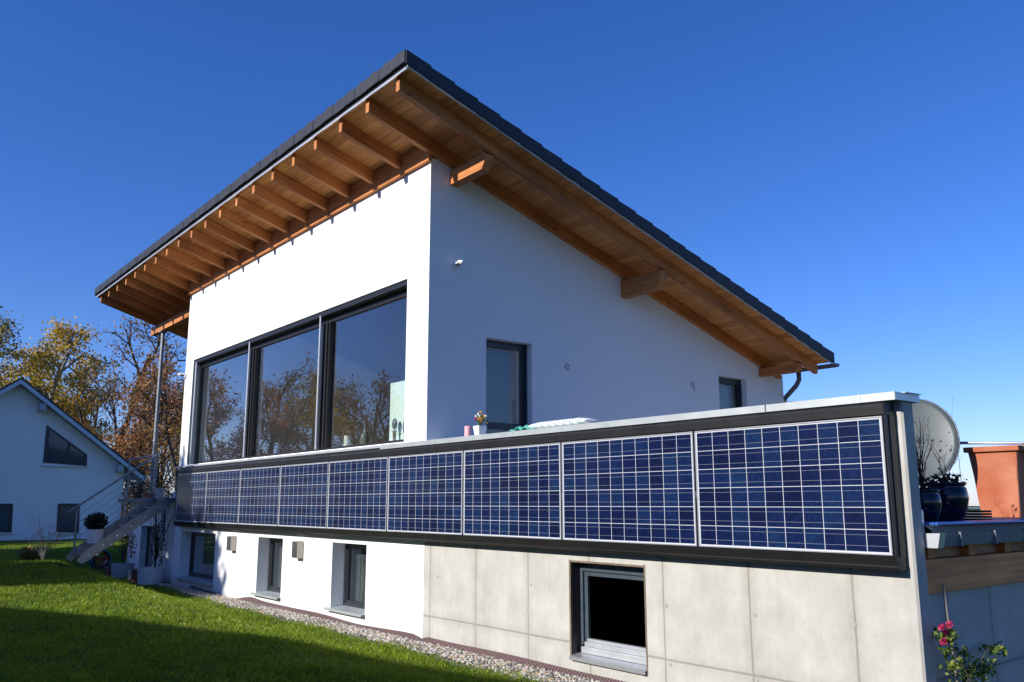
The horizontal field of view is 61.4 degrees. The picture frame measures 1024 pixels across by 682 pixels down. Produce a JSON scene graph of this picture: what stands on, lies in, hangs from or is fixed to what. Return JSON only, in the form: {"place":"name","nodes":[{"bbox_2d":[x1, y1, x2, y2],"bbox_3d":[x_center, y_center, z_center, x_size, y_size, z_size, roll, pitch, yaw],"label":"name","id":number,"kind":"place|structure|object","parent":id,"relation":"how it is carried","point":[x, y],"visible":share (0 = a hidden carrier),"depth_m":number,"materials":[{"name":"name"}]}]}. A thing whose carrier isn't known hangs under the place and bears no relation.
{"place":"outdoors","nodes":[
{"label":"outdoors","id":0,"kind":"place"},
{"bbox_2d":[128,569,130,579],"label":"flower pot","id":1,"kind":"object","parent":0,"point":[129,574],"visible":0.27,"depth_m":18.52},
{"bbox_2d":[131,569,136,581],"bbox_3d":[-7.925,4.968,18.268,0.277,0.250,0.280,8,-13,-38],"label":"flower pot","id":2,"kind":"object","parent":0,"point":[133,575],"visible":0.38,"depth_m":18.15,"materials":[{"name":"ceramic"}]},
{"bbox_2d":[392,418,396,439],"bbox_3d":[-1.641,1.273,12.037,0.096,0.392,0.080,-3,-11,16],"label":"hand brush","id":3,"kind":"object","parent":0,"point":[394,425],"visible":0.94,"depth_m":12.02,"materials":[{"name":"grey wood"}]},
{"bbox_2d":[389,381,404,440],"bbox_3d":[-1.597,1.032,12.183,0.030,0.919,0.460,8,-13,-38],"label":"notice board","id":4,"kind":"object","parent":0,"point":[397,400],"visible":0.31,"depth_m":12.20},
{"bbox_2d":[0,506,979,681],"bbox_3d":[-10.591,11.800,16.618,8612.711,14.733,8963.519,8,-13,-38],"label":"ground","id":5,"kind":"structure","parent":0,"point":[64,541],"depth_m":9.63,"materials":[{"name":"green plant"}]},
{"bbox_2d":[0,339,36,387],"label":"birch tree","id":6,"kind":"object","parent":5,"relation":"on","point":[7,366],"visible":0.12,"depth_m":52.57,"materials":[{"name":"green plant"}]},
{"bbox_2d":[0,306,53,395],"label":"birch tree","id":7,"kind":"object","parent":5,"relation":"on","point":[3,329],"visible":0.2,"depth_m":49.73,"materials":[{"name":"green plant"}]},
{"bbox_2d":[8,546,60,560],"bbox_3d":[-10.047,4.489,18.109,1.120,0.340,1.102,8,-13,-38],"label":"grass tuft","id":8,"kind":"object","parent":5,"relation":"on","point":[29,554],"visible":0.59,"depth_m":17.92,"materials":[{"name":"green plant"}]},
{"bbox_2d":[0,337,70,404],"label":"birch tree","id":9,"kind":"object","parent":5,"relation":"on","point":[30,357],"visible":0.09,"depth_m":58.78,"materials":[{"name":"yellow plant"}]},
{"bbox_2d":[26,515,64,559],"bbox_3d":[-9.547,4.020,17.645,0.784,0.995,0.690,-5,-12,24],"label":"autumn bush","id":10,"kind":"object","parent":5,"relation":"on","point":[41,548],"visible":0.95,"depth_m":17.58,"materials":[{"name":"brown plant"}]},
{"bbox_2d":[0,316,123,439],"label":"birch tree","id":11,"kind":"object","parent":5,"relation":"on","point":[62,350],"visible":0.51,"depth_m":52.95,"materials":[{"name":"yellow plant"}]},
{"bbox_2d":[0,377,146,540],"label":"neighbour house","id":12,"kind":"structure","parent":5,"relation":"on","point":[57,463],"depth_m":35.60,"materials":[{"name":"white plaster"},{"name":"charcoal tile"},{"name":"glass"}]},
{"bbox_2d":[0,504,12,533],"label":"window","id":13,"kind":"structure","parent":12,"relation":"in","point":[6,510],"depth_m":34.42,"materials":[{"name":"glass"}]},
{"bbox_2d":[41,425,88,466],"bbox_3d":[-18.649,4.410,36.138,1.770,1.700,0.120,8,-13,-38],"label":"window","id":14,"kind":"structure","parent":12,"relation":"in","point":[57,449],"depth_m":36.00,"materials":[{"name":"glass"}]},
{"bbox_2d":[54,504,79,534],"bbox_3d":[-18.398,7.380,35.778,0.980,1.250,0.120,8,-13,-38],"label":"window","id":15,"kind":"structure","parent":12,"relation":"in","point":[68,519],"depth_m":35.77,"materials":[{"name":"glass"}]},
{"bbox_2d":[73,411,107,441],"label":"oak tree","id":16,"kind":"object","parent":5,"relation":"on","point":[97,424],"visible":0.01,"depth_m":57.09,"materials":[{"name":"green plant"}]},
{"bbox_2d":[78,419,107,440],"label":"oak tree","id":17,"kind":"object","parent":5,"relation":"on","point":[84,425],"visible":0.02,"depth_m":47.84,"materials":[{"name":"brown plant"}]},
{"bbox_2d":[88,550,111,572],"bbox_3d":[-9.631,5.151,20.147,0.449,0.560,0.375,8,-13,-38],"label":"hose reel","id":18,"kind":"object","parent":5,"relation":"on","point":[107,560],"visible":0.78,"depth_m":20.12,"materials":[{"name":"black plastic"}]},
{"bbox_2d":[76,373,127,442],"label":"birch tree","id":19,"kind":"object","parent":5,"relation":"on","point":[101,425],"visible":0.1,"depth_m":59.63,"materials":[{"name":"orange plant"}]},
{"bbox_2d":[105,566,110,575],"bbox_3d":[-9.155,5.259,19.727,0.297,0.220,0.300,8,-13,-38],"label":"flower pot","id":20,"kind":"object","parent":5,"relation":"on","point":[107,570],"visible":0.27,"depth_m":19.60,"materials":[{"name":"ceramic"}]},
{"bbox_2d":[66,454,168,563],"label":"outside staircase","id":21,"kind":"structure","parent":5,"relation":"on","point":[128,523],"depth_m":17.73,"materials":[{"name":"metal"}]},
{"bbox_2d":[84,512,108,542],"bbox_3d":[-8.439,3.773,17.471,0.482,0.623,0.477,8,-13,-38],"label":"shrub pot","id":22,"kind":"object","parent":21,"relation":"on","point":[94,522],"visible":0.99,"depth_m":17.36,"materials":[{"name":"white ceramic"}]},
{"bbox_2d":[111,530,137,578],"bbox_3d":[-8.643,4.694,19.247,0.552,1.153,0.544,8,-13,-38],"label":"planter tub","id":23,"kind":"object","parent":5,"relation":"on","point":[119,570],"visible":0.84,"depth_m":19.12,"materials":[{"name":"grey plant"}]},
{"bbox_2d":[64,315,186,450],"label":"maple tree","id":24,"kind":"object","parent":5,"relation":"on","point":[114,385],"visible":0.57,"depth_m":49.35,"materials":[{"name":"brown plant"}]},
{"bbox_2d":[97,351,184,497],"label":"oak tree","id":25,"kind":"object","parent":5,"relation":"on","point":[119,439],"visible":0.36,"depth_m":46.03,"materials":[{"name":"brown plant"}]},
{"bbox_2d":[109,421,174,509],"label":"oak tree","id":26,"kind":"object","parent":5,"relation":"on","point":[132,462],"visible":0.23,"depth_m":45.12,"materials":[{"name":"brown plant"}]},
{"bbox_2d":[104,353,184,497],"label":"oak tree","id":27,"kind":"object","parent":5,"relation":"on","point":[163,414],"visible":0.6,"depth_m":42.40,"materials":[{"name":"brown plant"}]},
{"bbox_2d":[119,420,171,509],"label":"oak tree","id":28,"kind":"object","parent":5,"relation":"on","point":[135,480],"visible":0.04,"depth_m":54.78,"materials":[{"name":"brown plant"}]},
{"bbox_2d":[118,498,174,581],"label":"side terrace","id":29,"kind":"structure","parent":5,"relation":"on","point":[142,557],"depth_m":19.54,"materials":[{"name":"metal"}]},
{"bbox_2d":[144,487,153,497],"bbox_3d":[-8.307,3.497,19.901,0.337,0.264,0.340,8,-13,-38],"label":"terrace pot","id":30,"kind":"object","parent":29,"relation":"on","point":[148,495],"visible":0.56,"depth_m":19.75,"materials":[{"name":"ceramic"}]},
{"bbox_2d":[145,526,153,566],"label":"window","id":31,"kind":"structure","parent":29,"relation":"in","point":[149,527],"depth_m":20.01,"materials":[{"name":"black glass"}]},
{"bbox_2d":[155,482,164,497],"bbox_3d":[-7.880,3.331,19.302,0.218,0.367,0.220,8,-13,-38],"label":"terrace pot","id":32,"kind":"object","parent":29,"relation":"on","point":[160,492],"visible":0.8,"depth_m":19.22,"materials":[{"name":"grey ceramic"}]},
{"bbox_2d":[121,483,174,516],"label":"hedge","id":33,"kind":"object","parent":5,"relation":"on","point":[127,511],"visible":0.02,"depth_m":51.05,"materials":[{"name":"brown plant"}]},
{"bbox_2d":[122,386,181,495],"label":"oak tree","id":34,"kind":"object","parent":5,"relation":"on","point":[167,464],"visible":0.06,"depth_m":50.30,"materials":[{"name":"brown plant"}]},
{"bbox_2d":[137,495,173,584],"bbox_3d":[-7.400,4.103,17.941,0.641,1.828,0.547,8,-13,-38],"label":"planter tub","id":35,"kind":"object","parent":5,"relation":"on","point":[150,575],"visible":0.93,"depth_m":17.84,"materials":[{"name":"grey concrete"}]},
{"bbox_2d":[140,385,183,473],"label":"birch tree","id":36,"kind":"object","parent":5,"relation":"on","point":[172,429],"visible":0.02,"depth_m":48.78,"materials":[{"name":"brown plant"}]},
{"bbox_2d":[0,554,532,675],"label":"fallen leaves","id":37,"kind":"object","parent":5,"relation":"on","point":[203,644],"visible":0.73,"depth_m":9.00,"materials":[{"name":"brown plant"}]},
{"bbox_2d":[153,583,600,681],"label":"gravel","id":38,"kind":"structure","parent":5,"relation":"on","point":[463,657],"depth_m":9.95,"materials":[{"name":"grey gravel"}]},
{"bbox_2d":[190,585,624,681],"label":"drainage membrane","id":39,"kind":"object","parent":38,"relation":"on","point":[512,658],"visible":0.52,"depth_m":9.63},
{"bbox_2d":[94,50,839,637],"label":"house","id":40,"kind":"structure","parent":5,"relation":"on","point":[308,290],"depth_m":12.94,"materials":[{"name":"white paint"}]},
{"bbox_2d":[174,532,215,585],"bbox_3d":[-5.975,4.171,16.679,0.424,0.925,2.002,8,-13,-38],"label":"window","id":41,"kind":"structure","parent":40,"relation":"in","point":[203,575],"depth_m":17.07,"materials":[{"name":"grey glass"}]},
{"bbox_2d":[226,536,236,550],"bbox_3d":[-4.926,3.551,15.137,0.102,0.250,0.200,8,-13,-38],"label":"wall lamp","id":42,"kind":"object","parent":40,"relation":"attached to","point":[231,543],"visible":1,"depth_m":15.07,"materials":[{"name":"beige metal"}]},
{"bbox_2d":[250,538,282,599],"bbox_3d":[-3.826,3.667,14.015,0.424,0.925,1.042,8,-13,-38],"label":"window","id":43,"kind":"structure","parent":40,"relation":"in","point":[273,592],"depth_m":14.34,"materials":[{"name":"grey metal"}]},
{"bbox_2d":[175,280,406,467],"bbox_3d":[-4.120,0.914,14.763,0.300,2.228,8.905,8,-13,-38],"label":"window","id":44,"kind":"structure","parent":40,"relation":"in","point":[327,319],"depth_m":14.16,"materials":[{"name":"black metal"}]},
{"bbox_2d":[291,541,303,557],"bbox_3d":[-3.249,3.158,13.058,0.102,0.250,0.200,8,-13,-38],"label":"wall lamp","id":45,"kind":"object","parent":40,"relation":"attached to","point":[297,549],"visible":1,"depth_m":12.99,"materials":[{"name":"beige metal"}]},
{"bbox_2d":[324,543,366,616],"bbox_3d":[-2.158,3.275,11.948,0.424,0.925,1.052,8,-13,-38],"label":"window","id":46,"kind":"structure","parent":40,"relation":"in","point":[355,607],"depth_m":12.24,"materials":[{"name":"grey glass"}]},
{"bbox_2d":[344,435,350,445],"bbox_3d":[-2.525,1.572,13.215,0.110,0.240,0.110,8,-13,-38],"label":"tin can","id":47,"kind":"object","parent":40,"relation":"on","point":[347,439],"visible":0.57,"depth_m":13.18,"materials":[{"name":"white metal"}]},
{"bbox_2d":[360,420,368,443],"bbox_3d":[-2.199,1.404,12.861,0.130,0.440,0.130,8,-13,-38],"label":"bottle","id":48,"kind":"object","parent":40,"relation":"on","point":[364,437],"visible":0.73,"depth_m":12.81,"materials":[{"name":"glass"}]},
{"bbox_2d":[453,260,463,268],"bbox_3d":[-0.696,-1.009,11.306,0.070,0.105,0.169,8,-13,-38],"label":"security sensor","id":49,"kind":"object","parent":40,"relation":"attached to","point":[457,264],"visible":1,"depth_m":11.30,"materials":[{"name":"white plastic"}]},
{"bbox_2d":[486,340,526,433],"bbox_3d":[-0.142,1.145,11.686,0.790,2.290,0.150,8,-13,-38],"label":"window","id":50,"kind":"structure","parent":40,"relation":"in","point":[497,361],"depth_m":11.85,"materials":[{"name":"black glass"}]},
{"bbox_2d":[718,377,741,408],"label":"window","id":51,"kind":"structure","parent":40,"relation":"in","point":[723,389],"depth_m":14.91,"materials":[{"name":"black glass"}]},
{"bbox_2d":[380,391,1023,681],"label":"concrete wall","id":52,"kind":"structure","parent":5,"relation":"on","point":[634,618],"depth_m":6.83,"materials":[{"name":"grey concrete"}]},
{"bbox_2d":[464,426,470,435],"bbox_3d":[-0.518,1.067,10.112,0.080,0.138,0.080,8,-13,-38],"label":"candle","id":53,"kind":"object","parent":52,"relation":"on","point":[467,430],"visible":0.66,"depth_m":10.08,"materials":[{"name":"pink wax"}]},
{"bbox_2d":[473,411,488,434],"bbox_3d":[-0.354,0.954,9.949,0.182,0.298,0.174,3,-11,-17],"label":"flower pot","id":54,"kind":"object","parent":52,"relation":"on","point":[479,429],"visible":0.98,"depth_m":9.91,"materials":[{"name":"white ceramic"}]},
{"bbox_2d":[508,425,534,431],"bbox_3d":[0.175,0.940,9.279,0.244,0.078,0.440,8,-13,-38],"label":"towel","id":55,"kind":"object","parent":52,"relation":"on","point":[525,427],"visible":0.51,"depth_m":9.23,"materials":[{"name":"teal fabric"}]},
{"bbox_2d":[173,401,906,570],"bbox_3d":[-2.083,2.083,11.722,0.151,1.140,15.140,8,-13,-38],"label":"mounting frame","id":56,"kind":"object","parent":52,"relation":"attached to","point":[898,560],"visible":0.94,"depth_m":7.46,"materials":[{"name":"black metal"}]},
{"bbox_2d":[175,472,206,522],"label":"solar panel","id":57,"kind":"object","parent":56,"relation":"attached to","point":[191,496],"visible":1,"depth_m":16.76,"materials":[{"name":"glass"}]},
{"bbox_2d":[204,469,240,523],"bbox_3d":[-5.210,2.803,15.511,0.036,0.940,1.650,8,-13,-38],"label":"solar panel","id":58,"kind":"object","parent":56,"relation":"attached to","point":[222,497],"visible":1,"depth_m":15.46,"materials":[{"name":"glass"}]},
{"bbox_2d":[238,466,280,525],"bbox_3d":[-4.172,2.559,14.225,0.036,0.940,1.650,8,-13,-38],"label":"solar panel","id":59,"kind":"object","parent":56,"relation":"attached to","point":[259,495],"visible":1,"depth_m":14.17,"materials":[{"name":"glass"}]},
{"bbox_2d":[278,462,328,528],"bbox_3d":[-3.135,2.316,12.939,0.036,0.940,1.650,8,-13,-38],"label":"solar panel","id":60,"kind":"object","parent":56,"relation":"attached to","point":[303,496],"visible":1,"depth_m":12.88,"materials":[{"name":"glass"}]},
{"bbox_2d":[326,457,387,530],"bbox_3d":[-2.098,2.073,11.653,0.036,0.940,1.650,8,-13,-38],"label":"solar panel","id":61,"kind":"object","parent":56,"relation":"on","point":[357,493],"visible":1,"depth_m":11.59,"materials":[{"name":"glass"}]},
{"bbox_2d":[387,451,463,534],"bbox_3d":[-1.060,1.830,10.367,0.036,0.940,1.650,8,-13,-38],"label":"solar panel","id":62,"kind":"object","parent":56,"relation":"on","point":[425,493],"visible":1,"depth_m":10.30,"materials":[{"name":"glass"}]},
{"bbox_2d":[463,442,562,539],"bbox_3d":[-0.023,1.586,9.082,0.036,0.940,1.650,8,-13,-38],"label":"solar panel","id":63,"kind":"object","parent":56,"relation":"on","point":[513,491],"visible":1,"depth_m":9.00,"materials":[{"name":"glass"}]},
{"bbox_2d":[561,431,698,545],"bbox_3d":[1.015,1.343,7.796,0.036,0.940,1.650,8,-13,-38],"label":"solar panel","id":64,"kind":"object","parent":56,"relation":"on","point":[638,489],"visible":1,"depth_m":7.70,"materials":[{"name":"glass"}]},
{"bbox_2d":[694,416,894,555],"bbox_3d":[2.052,1.100,6.510,0.036,0.940,1.650,8,-13,-38],"label":"solar panel","id":65,"kind":"object","parent":56,"relation":"on","point":[818,486],"visible":1,"depth_m":6.40,"materials":[{"name":"glass"}]},
{"bbox_2d":[569,560,647,674],"bbox_3d":[0.930,2.533,8.026,0.215,0.927,1.008,8,-13,-38],"label":"window","id":66,"kind":"structure","parent":52,"relation":"in","point":[608,614],"depth_m":8.12,"materials":[{"name":"metal"}]},
{"bbox_2d":[764,401,792,410],"bbox_3d":[2.055,0.495,6.641,0.236,0.078,0.009,-10,-14,42],"label":"thin wire","id":67,"kind":"object","parent":52,"relation":"hanging from","point":[777,401],"visible":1,"depth_m":6.65,"materials":[{"name":"metal"}]},
{"bbox_2d":[915,415,941,521],"bbox_3d":[3.031,0.916,6.417,0.278,0.854,0.255,8,-13,-38],"label":"blue pot","id":68,"kind":"object","parent":52,"relation":"on","point":[931,503],"visible":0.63,"depth_m":6.28,"materials":[{"name":"ceramic"}]},
{"bbox_2d":[912,399,959,480],"bbox_3d":[3.520,0.986,7.311,0.620,1.057,0.641,0,-11,1],"label":"satellite dish","id":69,"kind":"object","parent":52,"relation":"on","point":[941,424],"visible":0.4,"depth_m":7.46,"materials":[{"name":"metal"}]},
{"bbox_2d":[923,432,968,520],"bbox_3d":[3.402,1.064,6.768,0.333,0.692,0.310,8,-13,-38],"label":"blue pot","id":70,"kind":"object","parent":52,"relation":"on","point":[953,493],"visible":0.88,"depth_m":6.61,"materials":[{"name":"ceramic"}]},
{"bbox_2d":[948,401,961,481],"bbox_3d":[3.482,0.767,6.774,0.067,0.689,0.089,-1,-11,4],"label":"dry stalk","id":71,"kind":"object","parent":70,"relation":"in","point":[957,449],"visible":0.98,"depth_m":6.73,"materials":[{"name":"brown plant"}]},
{"bbox_2d":[963,510,991,520],"bbox_3d":[3.745,1.431,7.079,0.220,0.082,0.280,8,-13,-38],"label":"tile stack","id":72,"kind":"object","parent":52,"relation":"on","point":[976,518],"visible":0.5,"depth_m":6.96,"materials":[{"name":"tile"}]},
{"bbox_2d":[960,441,1023,445],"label":"terrace railing","id":73,"kind":"object","parent":52,"relation":"on","point":[989,442],"visible":0.42,"depth_m":7.35,"materials":[{"name":"metal"}]},
{"bbox_2d":[963,445,1023,517],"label":"terracotta planter","id":74,"kind":"object","parent":52,"relation":"on","point":[998,472],"visible":0.96,"depth_m":7.30,"materials":[{"name":"ceramic"}]},
{"bbox_2d":[942,584,957,681],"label":"garden stake","id":75,"kind":"object","parent":5,"relation":"on","point":[947,617],"visible":0.59,"depth_m":5.91,"materials":[{"name":"brown"}]},
{"bbox_2d":[932,620,1007,681],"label":"rose bush","id":76,"kind":"object","parent":5,"relation":"on","point":[944,638],"visible":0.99,"depth_m":5.81,"materials":[{"name":"green plant"}]},
{"bbox_2d":[0,0,1023,505],"label":"sky","id":77,"kind":"structure","parent":0,"point":[854,167],"materials":[{"name":"blue"}]},
{"bbox_2d":[122,493,979,508],"bbox_3d":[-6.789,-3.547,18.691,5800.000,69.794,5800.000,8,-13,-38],"label":"hills","id":78,"kind":"structure","parent":0,"point":[968,507],"depth_m":2268.79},
{"bbox_2d":[527,418,599,428],"bbox_3d":[0.512,0.852,8.847,0.220,0.080,0.950,8,-13,-38],"label":"cushion","id":79,"kind":"object","parent":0,"point":[563,422],"visible":0.73,"depth_m":8.70,"materials":[{"name":"fabric"}]}
]}

